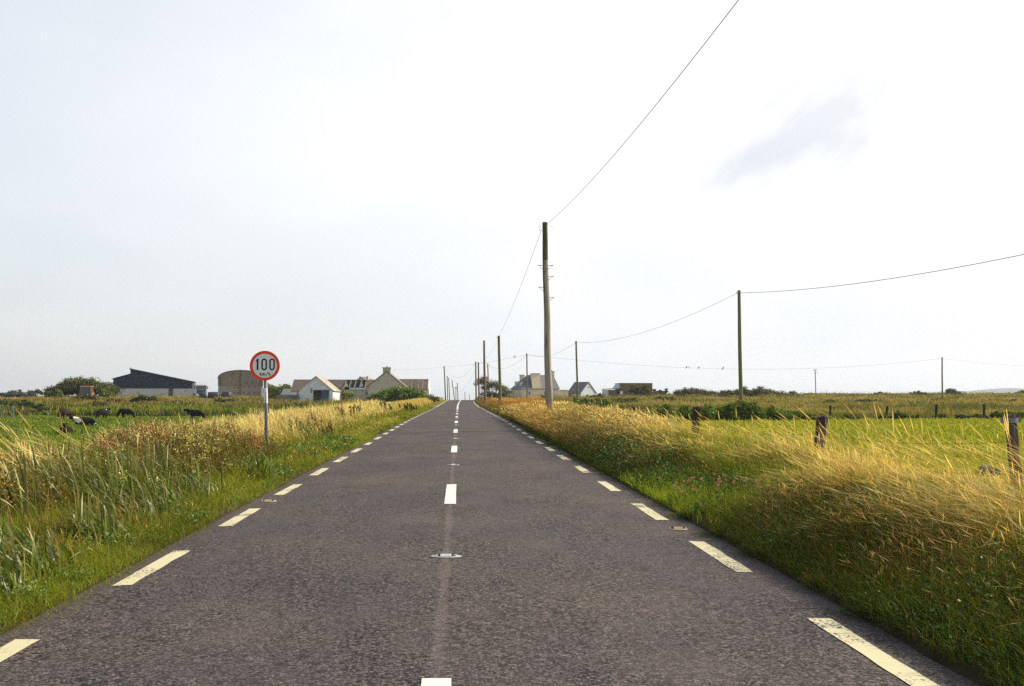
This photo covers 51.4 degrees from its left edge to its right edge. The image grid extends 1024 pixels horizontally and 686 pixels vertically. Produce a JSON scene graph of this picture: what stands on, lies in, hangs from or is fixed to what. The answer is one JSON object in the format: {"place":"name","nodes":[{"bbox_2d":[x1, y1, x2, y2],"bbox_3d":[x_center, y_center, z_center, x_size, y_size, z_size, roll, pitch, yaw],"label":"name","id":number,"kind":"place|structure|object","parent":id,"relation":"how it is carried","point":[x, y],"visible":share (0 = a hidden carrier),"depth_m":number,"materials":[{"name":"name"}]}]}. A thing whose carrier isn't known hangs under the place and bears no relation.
{"place":"outdoors","nodes":[
{"label":"outdoors","id":0,"kind":"place"},
{"bbox_2d":[0,473,25,526],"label":"seed heads","id":1,"kind":"object","parent":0,"point":[7,490],"visible":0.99,"depth_m":10.24,"materials":[{"name":"brown plant"}]},
{"bbox_2d":[0,407,409,602],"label":"green grass","id":2,"kind":"structure","parent":0,"point":[235,474],"depth_m":12.40,"materials":[{"name":"green plant"}]},
{"bbox_2d":[0,396,441,529],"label":"dry grass","id":3,"kind":"structure","parent":0,"point":[276,423],"depth_m":30.76,"materials":[{"name":"beige plant"}]},
{"bbox_2d":[0,400,979,685],"bbox_3d":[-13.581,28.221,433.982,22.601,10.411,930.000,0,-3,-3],"label":"road","id":4,"kind":"structure","parent":0,"point":[562,572],"depth_m":8.33,"materials":[{"name":"grey asphalt"}]},
{"bbox_2d":[0,400,447,661],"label":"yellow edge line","id":5,"kind":"object","parent":4,"relation":"on","point":[11,648],"visible":0.87,"depth_m":9.98,"materials":[{"name":"paint"}]},
{"bbox_2d":[421,400,460,685],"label":"white centre line","id":6,"kind":"object","parent":4,"relation":"on","point":[450,496],"visible":0.94,"depth_m":15.36,"materials":[{"name":"paint"}]},
{"bbox_2d":[430,553,461,557],"bbox_3d":[-0.640,2.058,10.337,0.310,0.032,0.170,0,-3,-3],"label":"road stud","id":7,"kind":"object","parent":4,"relation":"on","point":[445,555],"visible":1,"depth_m":10.30,"materials":[{"name":"plastic"}]},
{"bbox_2d":[474,402,939,685],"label":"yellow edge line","id":8,"kind":"object","parent":4,"relation":"on","point":[895,667],"visible":0.9,"depth_m":7.17,"materials":[{"name":"paint"}]},
{"bbox_2d":[0,394,1023,685],"bbox_3d":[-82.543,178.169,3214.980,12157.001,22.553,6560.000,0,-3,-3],"label":"ground","id":9,"kind":"structure","parent":0,"point":[972,672],"depth_m":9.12,"materials":[{"name":"green plant"}]},
{"bbox_2d":[0,397,20,405],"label":"gorse bush","id":10,"kind":"object","parent":9,"relation":"on","point":[4,401],"visible":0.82,"depth_m":173.25,"materials":[{"name":"green plant"}]},
{"bbox_2d":[19,400,31,407],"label":"gorse bush","id":11,"kind":"object","parent":9,"relation":"on","point":[27,403],"visible":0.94,"depth_m":171.89,"materials":[{"name":"green plant"}]},
{"bbox_2d":[25,389,44,394],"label":"gorse bush","id":12,"kind":"object","parent":9,"relation":"on","point":[38,391],"visible":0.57,"depth_m":251.19,"materials":[{"name":"green plant"}]},
{"bbox_2d":[29,401,49,412],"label":"gorse bush","id":13,"kind":"object","parent":9,"relation":"on","point":[38,406],"visible":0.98,"depth_m":164.13,"materials":[{"name":"green plant"}]},
{"bbox_2d":[44,388,63,397],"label":"gorse bush","id":14,"kind":"object","parent":9,"relation":"on","point":[56,392],"visible":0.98,"depth_m":201.34,"materials":[{"name":"green plant"}]},
{"bbox_2d":[57,408,71,418],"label":"cow","id":15,"kind":"object","parent":9,"relation":"on","point":[64,412],"visible":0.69,"depth_m":128.51},
{"bbox_2d":[59,423,72,432],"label":"cow","id":16,"kind":"object","parent":9,"relation":"on","point":[65,426],"visible":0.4,"depth_m":73.55},
{"bbox_2d":[0,447,134,518],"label":"leafy weeds","id":17,"kind":"object","parent":9,"relation":"on","point":[44,495],"visible":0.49,"depth_m":12.07,"materials":[{"name":"green plant"}]},
{"bbox_2d":[41,375,122,396],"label":"gorse bush","id":18,"kind":"object","parent":9,"relation":"on","point":[70,385],"visible":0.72,"depth_m":224.92,"materials":[{"name":"green plant"}]},
{"bbox_2d":[67,416,101,425],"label":"cow","id":19,"kind":"object","parent":9,"relation":"on","point":[86,420],"visible":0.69,"depth_m":94.57},
{"bbox_2d":[74,393,98,399],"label":"gorse bush","id":20,"kind":"object","parent":9,"relation":"on","point":[87,396],"visible":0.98,"depth_m":192.78,"materials":[{"name":"green plant"}]},
{"bbox_2d":[80,386,94,395],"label":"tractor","id":21,"kind":"object","parent":9,"relation":"on","point":[84,390],"visible":0.17,"depth_m":197.35,"materials":[{"name":"red paint"}]},
{"bbox_2d":[92,399,107,406],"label":"scrub clump","id":22,"kind":"object","parent":9,"relation":"on","point":[95,403],"visible":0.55,"depth_m":177.91,"materials":[{"name":"green plant"}]},
{"bbox_2d":[79,430,122,452],"bbox_3d":[-6.463,1.839,16.724,0.550,0.955,0.585,-2,-4,32],"label":"sorrel plume","id":23,"kind":"object","parent":9,"relation":"on","point":[101,442],"visible":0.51,"depth_m":16.70,"materials":[{"name":"brown plant"}]},
{"bbox_2d":[95,408,109,417],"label":"cow","id":24,"kind":"object","parent":9,"relation":"on","point":[103,412],"visible":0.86,"depth_m":135.09},
{"bbox_2d":[98,388,115,397],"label":"gorse bush","id":25,"kind":"object","parent":9,"relation":"on","point":[108,394],"visible":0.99,"depth_m":196.10,"materials":[{"name":"green plant"}]},
{"bbox_2d":[0,426,231,603],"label":"iris leaves","id":26,"kind":"object","parent":9,"relation":"on","point":[50,551],"visible":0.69,"depth_m":12.35,"materials":[{"name":"green plant"}]},
{"bbox_2d":[116,408,136,417],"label":"cow","id":27,"kind":"object","parent":9,"relation":"on","point":[123,411],"visible":0.95,"depth_m":138.13},
{"bbox_2d":[0,414,253,456],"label":"pasture grass","id":28,"kind":"structure","parent":9,"relation":"on","point":[20,423],"depth_m":90.86,"materials":[{"name":"green plant"}]},
{"bbox_2d":[120,421,142,449],"bbox_3d":[-6.918,1.942,19.629,0.591,1.027,0.303,-1,-3,26],"label":"sorrel plume","id":29,"kind":"object","parent":9,"relation":"on","point":[134,434],"visible":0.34,"depth_m":19.61,"materials":[{"name":"brown plant"}]},
{"bbox_2d":[130,394,158,402],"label":"gorse bush","id":30,"kind":"object","parent":9,"relation":"on","point":[141,398],"visible":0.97,"depth_m":186.36,"materials":[{"name":"green plant"}]},
{"bbox_2d":[0,416,290,500],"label":"meadowsweet","id":31,"kind":"object","parent":9,"relation":"on","point":[190,445],"visible":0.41,"depth_m":19.42,"materials":[{"name":"beige plant"}]},
{"bbox_2d":[136,416,158,441],"bbox_3d":[-6.964,1.954,20.546,0.572,1.091,0.383,-3,-4,45],"label":"sorrel plume","id":32,"kind":"object","parent":9,"relation":"on","point":[147,427],"visible":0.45,"depth_m":20.59,"materials":[{"name":"brown plant"}]},
{"bbox_2d":[112,368,194,395],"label":"blue shed","id":33,"kind":"structure","parent":9,"relation":"on","point":[134,382],"depth_m":270.49,"materials":[{"name":"metal"}]},
{"bbox_2d":[183,409,206,420],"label":"cow","id":34,"kind":"object","parent":9,"relation":"on","point":[192,412],"visible":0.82,"depth_m":115.91},
{"bbox_2d":[0,395,398,416],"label":"rough grass","id":35,"kind":"structure","parent":9,"relation":"on","point":[140,408],"depth_m":174.98,"materials":[{"name":"green plant"}]},
{"bbox_2d":[192,382,207,395],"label":"lorry","id":36,"kind":"object","parent":9,"relation":"on","point":[197,387],"visible":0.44,"depth_m":235.86,"materials":[{"name":"white paint"}]},
{"bbox_2d":[208,392,218,398],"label":"silage bale","id":37,"kind":"object","parent":9,"relation":"on","point":[211,395],"visible":0.84,"depth_m":203.53},
{"bbox_2d":[214,398,237,401],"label":"scrub clump","id":38,"kind":"object","parent":9,"relation":"on","point":[222,400],"visible":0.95,"depth_m":190.65,"materials":[{"name":"green plant"}]},
{"bbox_2d":[221,392,232,397],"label":"silage bale","id":39,"kind":"object","parent":9,"relation":"on","point":[226,394],"visible":0.73,"depth_m":199.68},
{"bbox_2d":[218,370,262,396],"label":"arched barn","id":40,"kind":"structure","parent":9,"relation":"on","point":[241,382],"depth_m":276.62,"materials":[{"name":"grey concrete"}]},
{"bbox_2d":[238,428,261,458],"bbox_3d":[-5.316,2.151,21.753,0.608,0.862,0.272,-1,-3,24],"label":"sorrel plume","id":41,"kind":"object","parent":9,"relation":"on","point":[251,435],"visible":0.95,"depth_m":21.70,"materials":[{"name":"brown plant"}]},
{"bbox_2d":[226,437,297,483],"bbox_3d":[-4.340,1.995,18.530,1.573,0.930,1.651,0,-3,-3],"label":"iris clump","id":42,"kind":"object","parent":9,"relation":"on","point":[250,468],"visible":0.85,"depth_m":18.72,"materials":[{"name":"green plant"}]},
{"bbox_2d":[250,351,279,443],"bbox_3d":[-5.741,1.674,24.710,0.692,2.984,0.107,0,-3,-3],"label":"speed limit sign","id":43,"kind":"object","parent":9,"relation":"on","point":[264,366],"visible":1,"depth_m":24.71,"materials":[{"name":"metal"}]},
{"bbox_2d":[268,383,291,394],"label":"willow bush","id":44,"kind":"object","parent":9,"relation":"on","point":[273,389],"visible":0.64,"depth_m":242.53,"materials":[{"name":"green plant"}]},
{"bbox_2d":[281,389,290,394],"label":"store","id":45,"kind":"structure","parent":9,"relation":"on","point":[286,392],"depth_m":231.57,"materials":[{"name":"stone"}]},
{"bbox_2d":[277,395,298,400],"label":"stone wall","id":46,"kind":"structure","parent":9,"relation":"on","point":[290,397],"depth_m":209.79,"materials":[{"name":"grey stone"}]},
{"bbox_2d":[281,416,312,436],"bbox_3d":[-6.217,2.513,30.625,0.588,0.902,0.967,-2,-4,33],"label":"dock plant","id":47,"kind":"object","parent":9,"relation":"on","point":[307,421],"visible":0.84,"depth_m":30.74,"materials":[{"name":"brown plant"}]},
{"bbox_2d":[297,376,340,401],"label":"white shed","id":48,"kind":"structure","parent":9,"relation":"on","point":[321,387],"depth_m":204.19,"materials":[{"name":"paint"}]},
{"bbox_2d":[313,391,320,401],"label":"doorway","id":49,"kind":"structure","parent":48,"relation":"in","point":[315,393],"depth_m":204.14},
{"bbox_2d":[321,391,328,400],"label":"blue door","id":50,"kind":"structure","parent":48,"relation":"in","point":[323,393],"depth_m":204.14,"materials":[{"name":"blue wood"}]},
{"bbox_2d":[341,389,355,399],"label":"bush","id":51,"kind":"object","parent":9,"relation":"on","point":[345,394],"visible":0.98,"depth_m":194.23,"materials":[{"name":"green plant"}]},
{"bbox_2d":[290,379,429,400],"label":"long farm range","id":52,"kind":"structure","parent":9,"relation":"on","point":[358,387],"depth_m":224.32,"materials":[{"name":"grey stone"}]},
{"bbox_2d":[367,366,407,396],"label":"gabled farmhouse","id":53,"kind":"object","parent":9,"relation":"on","point":[387,378],"visible":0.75,"depth_m":209.90,"materials":[{"name":"beige paint"}]},
{"bbox_2d":[366,386,433,401],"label":"garden hedge","id":54,"kind":"object","parent":9,"relation":"on","point":[394,394],"visible":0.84,"depth_m":187.24,"materials":[{"name":"green plant"}]},
{"bbox_2d":[398,402,417,412],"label":"dock plant","id":55,"kind":"object","parent":9,"relation":"on","point":[406,406],"visible":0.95,"depth_m":81.51,"materials":[{"name":"green plant"}]},
{"bbox_2d":[474,362,476,401],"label":"utility pole","id":56,"kind":"object","parent":9,"relation":"on","point":[475,383],"visible":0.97,"depth_m":195.70,"materials":[{"name":"brown wood"}]},
{"bbox_2d":[478,362,479,398],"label":"utility pole","id":57,"kind":"object","parent":9,"relation":"on","point":[478,383],"visible":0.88,"depth_m":185.71,"materials":[{"name":"brown wood"}]},
{"bbox_2d":[483,340,486,400],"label":"utility pole","id":58,"kind":"object","parent":9,"relation":"on","point":[484,373],"visible":0.94,"depth_m":137.91,"materials":[{"name":"brown wood"}]},
{"bbox_2d":[473,376,515,397],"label":"hawthorn tree","id":59,"kind":"object","parent":9,"relation":"on","point":[504,389],"visible":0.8,"depth_m":213.57,"materials":[{"name":"green plant"}]},
{"bbox_2d":[498,336,501,400],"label":"utility pole","id":60,"kind":"object","parent":9,"relation":"on","point":[499,375],"visible":0.87,"depth_m":103.99,"materials":[{"name":"brown wood"}]},
{"bbox_2d":[0,426,1023,670],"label":"weeds","id":61,"kind":"object","parent":9,"relation":"on","point":[332,446],"visible":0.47,"depth_m":10.88,"materials":[{"name":"green plant"}]},
{"bbox_2d":[480,397,551,426],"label":"orange montbretia","id":62,"kind":"object","parent":9,"relation":"on","point":[519,400],"visible":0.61,"depth_m":65.44,"materials":[{"name":"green plant"}]},
{"bbox_2d":[18,390,1023,417],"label":"rough scrub","id":63,"kind":"object","parent":9,"relation":"on","point":[708,399],"visible":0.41,"depth_m":177.29,"materials":[{"name":"green plant"}]},
{"bbox_2d":[526,353,527,399],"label":"utility pole","id":64,"kind":"object","parent":9,"relation":"on","point":[526,376],"visible":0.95,"depth_m":186.26,"materials":[{"name":"brown wood"}]},
{"bbox_2d":[511,371,567,397],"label":"cream house","id":65,"kind":"structure","parent":9,"relation":"on","point":[536,384],"depth_m":263.33,"materials":[{"name":"paint"}]},
{"bbox_2d":[538,222,553,411],"bbox_3d":[1.415,-0.624,44.225,0.658,8.837,0.326,0,-3,-3],"label":"utility pole","id":66,"kind":"object","parent":9,"relation":"on","point":[547,362],"visible":0.94,"depth_m":44.14,"materials":[{"name":"brown wood"}]},
{"bbox_2d":[545,0,738,225],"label":"overhead wire","id":67,"kind":"object","parent":66,"relation":"attached to","point":[659,100],"visible":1,"depth_m":22.21,"materials":[{"name":"black metal"}]},
{"bbox_2d":[477,396,659,453],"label":"bank foliage","id":68,"kind":"object","parent":9,"relation":"on","point":[550,413],"visible":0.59,"depth_m":31.25,"materials":[{"name":"yellow plant"}]},
{"bbox_2d":[575,341,578,398],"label":"utility pole","id":69,"kind":"object","parent":9,"relation":"on","point":[577,391],"visible":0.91,"depth_m":150.53,"materials":[{"name":"brown wood"}]},
{"bbox_2d":[576,293,736,342],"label":"overhead wire","id":70,"kind":"object","parent":69,"relation":"attached to","point":[652,329],"visible":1,"depth_m":110.61,"materials":[{"name":"black metal"}]},
{"bbox_2d":[568,382,596,396],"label":"blue gabled shed","id":71,"kind":"structure","parent":9,"relation":"on","point":[585,388],"depth_m":266.82,"materials":[{"name":"stone"}]},
{"bbox_2d":[573,394,614,407],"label":"scrub clump","id":72,"kind":"object","parent":9,"relation":"on","point":[605,402],"visible":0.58,"depth_m":120.03,"materials":[{"name":"green plant"}]},
{"bbox_2d":[611,397,637,402],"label":"scrub clump","id":73,"kind":"object","parent":9,"relation":"on","point":[621,400],"visible":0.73,"depth_m":160.19,"materials":[{"name":"green plant"}]},
{"bbox_2d":[615,405,638,411],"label":"scrub clump","id":74,"kind":"object","parent":9,"relation":"on","point":[633,407],"visible":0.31,"depth_m":104.59,"materials":[{"name":"green plant"}]},
{"bbox_2d":[602,383,662,395],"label":"brown flat building","id":75,"kind":"structure","parent":9,"relation":"on","point":[621,388],"depth_m":293.70,"materials":[{"name":"stone"}]},
{"bbox_2d":[628,384,652,394],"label":"gorse bush","id":76,"kind":"object","parent":9,"relation":"on","point":[643,390],"visible":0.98,"depth_m":271.38,"materials":[{"name":"green plant"}]},
{"bbox_2d":[654,403,678,420],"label":"bramble hedge","id":77,"kind":"object","parent":9,"relation":"on","point":[660,411],"visible":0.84,"depth_m":75.97,"materials":[{"name":"green plant"}]},
{"bbox_2d":[673,387,717,395],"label":"gorse bush","id":78,"kind":"object","parent":9,"relation":"on","point":[684,391],"visible":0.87,"depth_m":266.24,"materials":[{"name":"green plant"}]},
{"bbox_2d":[674,403,717,420],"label":"bramble hedge","id":79,"kind":"object","parent":9,"relation":"on","point":[706,411],"visible":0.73,"depth_m":77.99,"materials":[{"name":"green plant"}]},
{"bbox_2d":[659,473,774,505],"bbox_3d":[2.910,2.041,14.788,1.294,0.482,2.578,0,-3,-3],"label":"pink clover","id":80,"kind":"object","parent":9,"relation":"on","point":[725,484],"visible":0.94,"depth_m":14.72,"materials":[{"name":"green plant"}]},
{"bbox_2d":[712,389,738,396],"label":"gorse bush","id":81,"kind":"object","parent":9,"relation":"on","point":[732,392],"visible":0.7,"depth_m":256.12,"materials":[{"name":"green plant"}]},
{"bbox_2d":[736,290,742,401],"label":"utility pole","id":82,"kind":"object","parent":9,"relation":"on","point":[738,292],"visible":0.91,"depth_m":84.99,"materials":[{"name":"brown wood"}]},
{"bbox_2d":[746,254,1023,292],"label":"overhead wire","id":83,"kind":"object","parent":82,"relation":"attached to","point":[890,278],"visible":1,"depth_m":61.75,"materials":[{"name":"black metal"}]},
{"bbox_2d":[713,399,766,419],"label":"bramble hedge","id":84,"kind":"object","parent":9,"relation":"on","point":[744,409],"visible":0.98,"depth_m":79.11,"materials":[{"name":"green plant"}]},
{"bbox_2d":[737,386,754,396],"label":"gorse bush","id":85,"kind":"object","parent":9,"relation":"on","point":[746,392],"visible":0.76,"depth_m":251.87,"materials":[{"name":"green plant"}]},
{"bbox_2d":[476,401,1023,685],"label":"green grass","id":86,"kind":"structure","parent":9,"relation":"on","point":[746,492],"depth_m":9.58,"materials":[{"name":"green plant"}]},
{"bbox_2d":[477,397,1023,562],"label":"dry grass","id":87,"kind":"structure","parent":9,"relation":"on","point":[824,455],"depth_m":11.90,"materials":[{"name":"beige plant"}]},
{"bbox_2d":[978,465,1000,476],"bbox_3d":[5.565,1.490,12.430,0.282,0.141,0.203,0,-3,-3],"label":"rock","id":88,"kind":"object","parent":87,"relation":"on","point":[985,469],"visible":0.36,"depth_m":12.36,"materials":[{"name":"grey stone"}]},
{"bbox_2d":[752,385,771,396],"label":"gorse bush","id":89,"kind":"object","parent":9,"relation":"on","point":[760,391],"visible":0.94,"depth_m":253.55,"materials":[{"name":"green plant"}]},
{"bbox_2d":[502,392,1023,450],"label":"rough grass","id":90,"kind":"structure","parent":9,"relation":"on","point":[812,409],"depth_m":140.01,"materials":[{"name":"green plant"}]},
{"bbox_2d":[764,389,785,396],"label":"gorse bush","id":91,"kind":"object","parent":9,"relation":"on","point":[778,392],"visible":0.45,"depth_m":257.35,"materials":[{"name":"green plant"}]},
{"bbox_2d":[761,404,796,420],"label":"bramble hedge","id":92,"kind":"object","parent":9,"relation":"on","point":[771,411],"visible":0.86,"depth_m":80.20,"materials":[{"name":"green plant"}]},
{"bbox_2d":[791,410,820,419],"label":"bramble hedge","id":93,"kind":"object","parent":9,"relation":"on","point":[801,415],"visible":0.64,"depth_m":81.22,"materials":[{"name":"green plant"}]},
{"bbox_2d":[645,407,1023,492],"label":"wire fence","id":94,"kind":"object","parent":9,"relation":"on","point":[1012,419],"visible":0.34,"depth_m":11.37,"materials":[{"name":"brown wood"}]},
{"bbox_2d":[841,412,861,418],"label":"boundary bush","id":95,"kind":"object","parent":9,"relation":"on","point":[846,415],"visible":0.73,"depth_m":85.00,"materials":[{"name":"green plant"}]},
{"bbox_2d":[704,423,1023,470],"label":"yellow wildflowers","id":96,"kind":"object","parent":9,"relation":"on","point":[877,443],"visible":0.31,"depth_m":44.90,"materials":[{"name":"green plant"}]},
{"bbox_2d":[891,411,908,418],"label":"boundary bush","id":97,"kind":"object","parent":9,"relation":"on","point":[897,414],"visible":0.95,"depth_m":84.05,"materials":[{"name":"green plant"}]},
{"bbox_2d":[829,404,1020,418],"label":"wire fence","id":98,"kind":"object","parent":9,"relation":"on","point":[886,412],"visible":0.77,"depth_m":87.42,"materials":[{"name":"brown wood"}]},
{"bbox_2d":[941,357,942,397],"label":"utility pole","id":99,"kind":"object","parent":9,"relation":"on","point":[942,376],"visible":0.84,"depth_m":219.58,"materials":[{"name":"brown wood"}]},
{"bbox_2d":[945,388,964,394],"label":"gorse bush","id":100,"kind":"object","parent":9,"relation":"on","point":[951,391],"visible":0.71,"depth_m":279.92,"materials":[{"name":"green plant"}]},
{"bbox_2d":[967,413,987,418],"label":"boundary bush","id":101,"kind":"object","parent":9,"relation":"on","point":[977,415],"visible":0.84,"depth_m":85.75,"materials":[{"name":"green plant"}]},
{"bbox_2d":[989,410,1023,418],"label":"boundary bush","id":102,"kind":"object","parent":9,"relation":"on","point":[994,414],"visible":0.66,"depth_m":85.62,"materials":[{"name":"green plant"}]},
{"bbox_2d":[0,0,1023,399],"label":"sky","id":103,"kind":"structure","parent":0,"point":[191,190],"materials":[{"name":"white"}]},
{"bbox_2d":[504,403,1023,646],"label":"tangled grass","id":104,"kind":"structure","parent":0,"point":[514,415],"depth_m":9.38,"materials":[{"name":"plant"}]},
{"bbox_2d":[662,416,1023,484],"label":"meadow grass","id":105,"kind":"structure","parent":0,"point":[953,427],"depth_m":49.29,"materials":[{"name":"green plant"}]},
{"bbox_2d":[894,388,1023,393],"bbox_3d":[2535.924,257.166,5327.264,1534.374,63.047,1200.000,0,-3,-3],"label":"hills","id":106,"kind":"structure","parent":0,"point":[1005,390],"depth_m":5139.81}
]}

